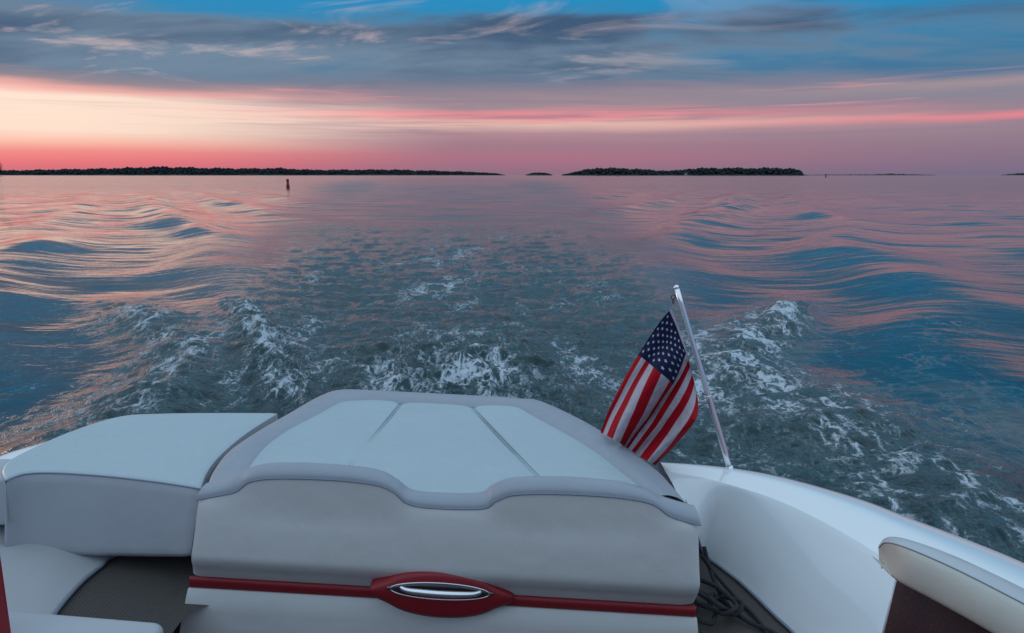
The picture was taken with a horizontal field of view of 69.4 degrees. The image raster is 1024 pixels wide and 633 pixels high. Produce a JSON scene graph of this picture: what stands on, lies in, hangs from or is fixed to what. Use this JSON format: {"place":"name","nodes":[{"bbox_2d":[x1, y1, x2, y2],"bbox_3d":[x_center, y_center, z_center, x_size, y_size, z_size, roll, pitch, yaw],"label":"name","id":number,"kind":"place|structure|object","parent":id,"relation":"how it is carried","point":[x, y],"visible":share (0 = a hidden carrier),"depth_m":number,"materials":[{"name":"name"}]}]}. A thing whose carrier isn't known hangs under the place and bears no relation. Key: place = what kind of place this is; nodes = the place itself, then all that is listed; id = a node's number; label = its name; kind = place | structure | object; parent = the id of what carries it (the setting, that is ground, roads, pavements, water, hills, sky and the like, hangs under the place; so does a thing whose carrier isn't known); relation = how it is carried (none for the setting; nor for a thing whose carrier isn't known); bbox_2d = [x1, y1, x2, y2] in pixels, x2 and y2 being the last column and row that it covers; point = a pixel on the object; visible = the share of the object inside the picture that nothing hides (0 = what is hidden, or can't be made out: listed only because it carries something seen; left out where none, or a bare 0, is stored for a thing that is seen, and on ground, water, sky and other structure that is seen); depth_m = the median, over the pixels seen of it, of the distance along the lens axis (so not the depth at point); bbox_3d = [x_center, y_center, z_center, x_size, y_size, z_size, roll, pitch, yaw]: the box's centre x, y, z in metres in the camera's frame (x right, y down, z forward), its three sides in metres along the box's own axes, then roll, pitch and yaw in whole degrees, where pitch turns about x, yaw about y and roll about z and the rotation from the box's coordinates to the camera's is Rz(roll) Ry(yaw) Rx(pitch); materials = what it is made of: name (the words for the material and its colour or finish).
{"place":"outdoors","nodes":[
{"label":"outdoors","id":0,"kind":"place"},
{"bbox_2d":[13,172,465,174],"bbox_3d":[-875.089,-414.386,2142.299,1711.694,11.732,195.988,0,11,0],"label":"shore","id":1,"kind":"structure","parent":0,"point":[217,174],"depth_m":2070.04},
{"bbox_2d":[0,166,502,174],"bbox_3d":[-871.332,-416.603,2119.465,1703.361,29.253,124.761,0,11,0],"label":"woodland","id":2,"kind":"object","parent":1,"relation":"on","point":[127,170],"visible":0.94,"depth_m":2067.02,"materials":[{"name":"green plant"}]},
{"bbox_2d":[0,175,1023,562],"bbox_3d":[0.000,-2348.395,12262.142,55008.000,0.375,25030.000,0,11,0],"label":"water","id":3,"kind":"structure","parent":0,"point":[886,371],"depth_m":10.65,"materials":[{"name":"blue liquid"}]},
{"bbox_2d":[286,179,289,187],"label":"channel buoy","id":4,"kind":"object","parent":3,"relation":"on","point":[287,184],"visible":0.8,"depth_m":105.64,"materials":[{"name":"red paint"}]},
{"bbox_2d":[0,389,1023,632],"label":"motorboat","id":5,"kind":"object","parent":3,"relation":"on","point":[355,511],"visible":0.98,"depth_m":1.99,"materials":[{"name":"plastic"}]},
{"bbox_2d":[671,285,733,468],"bbox_3d":[0.603,0.203,2.325,0.227,0.594,0.035,6,12,28],"label":"flagpole","id":6,"kind":"object","parent":5,"relation":"attached to","point":[718,430],"visible":0.99,"depth_m":2.32,"materials":[{"name":"metal"}]},
{"bbox_2d":[600,309,697,464],"bbox_3d":[0.427,0.231,2.307,0.305,0.498,0.177,3,11,17],"label":"flag","id":7,"kind":"object","parent":6,"relation":"hanging from","point":[652,413],"visible":1,"depth_m":2.32,"materials":[{"name":"multicoloured fabric"}]},
{"bbox_2d":[694,546,777,632],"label":"rope","id":8,"kind":"object","parent":5,"relation":"on","point":[723,597],"visible":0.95,"depth_m":1.94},
{"bbox_2d":[871,537,1023,632],"bbox_3d":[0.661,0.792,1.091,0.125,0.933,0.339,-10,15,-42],"label":"helm seat","id":9,"kind":"object","parent":5,"relation":"on","point":[934,590],"visible":1,"depth_m":1.02,"materials":[{"name":"white leather"}]},
{"bbox_2d":[223,287,807,406],"bbox_3d":[0.152,0.174,7.516,8.173,0.433,6.094,0,11,0],"label":"sea spray","id":10,"kind":"object","parent":3,"relation":"on","point":[393,359],"visible":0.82,"depth_m":7.03,"materials":[{"name":"white liquid"}]},
{"bbox_2d":[0,0,1023,174],"label":"sky","id":11,"kind":"structure","parent":0,"point":[505,87],"materials":[{"name":"blue"}]},
{"bbox_2d":[564,174,809,175],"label":"shore","id":12,"kind":"structure","parent":0,"point":[690,175],"depth_m":1465.93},
{"bbox_2d":[562,167,802,175],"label":"woodland","id":13,"kind":"object","parent":12,"relation":"on","point":[705,171],"visible":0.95,"depth_m":1472.93,"materials":[{"name":"green plant"}]},
{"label":"shore","id":14,"kind":"structure","parent":0,"visible":0},
{"bbox_2d":[526,172,551,174],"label":"woodland","id":15,"kind":"object","parent":14,"relation":"on","point":[536,173],"visible":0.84,"depth_m":1672.35,"materials":[{"name":"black plant"}]},
{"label":"shore","id":16,"kind":"structure","parent":0,"visible":0},
{"bbox_2d":[826,173,921,174],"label":"woodland","id":17,"kind":"object","parent":16,"relation":"on","point":[876,174],"visible":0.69,"depth_m":1973.88,"materials":[{"name":"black plant"}]}
]}

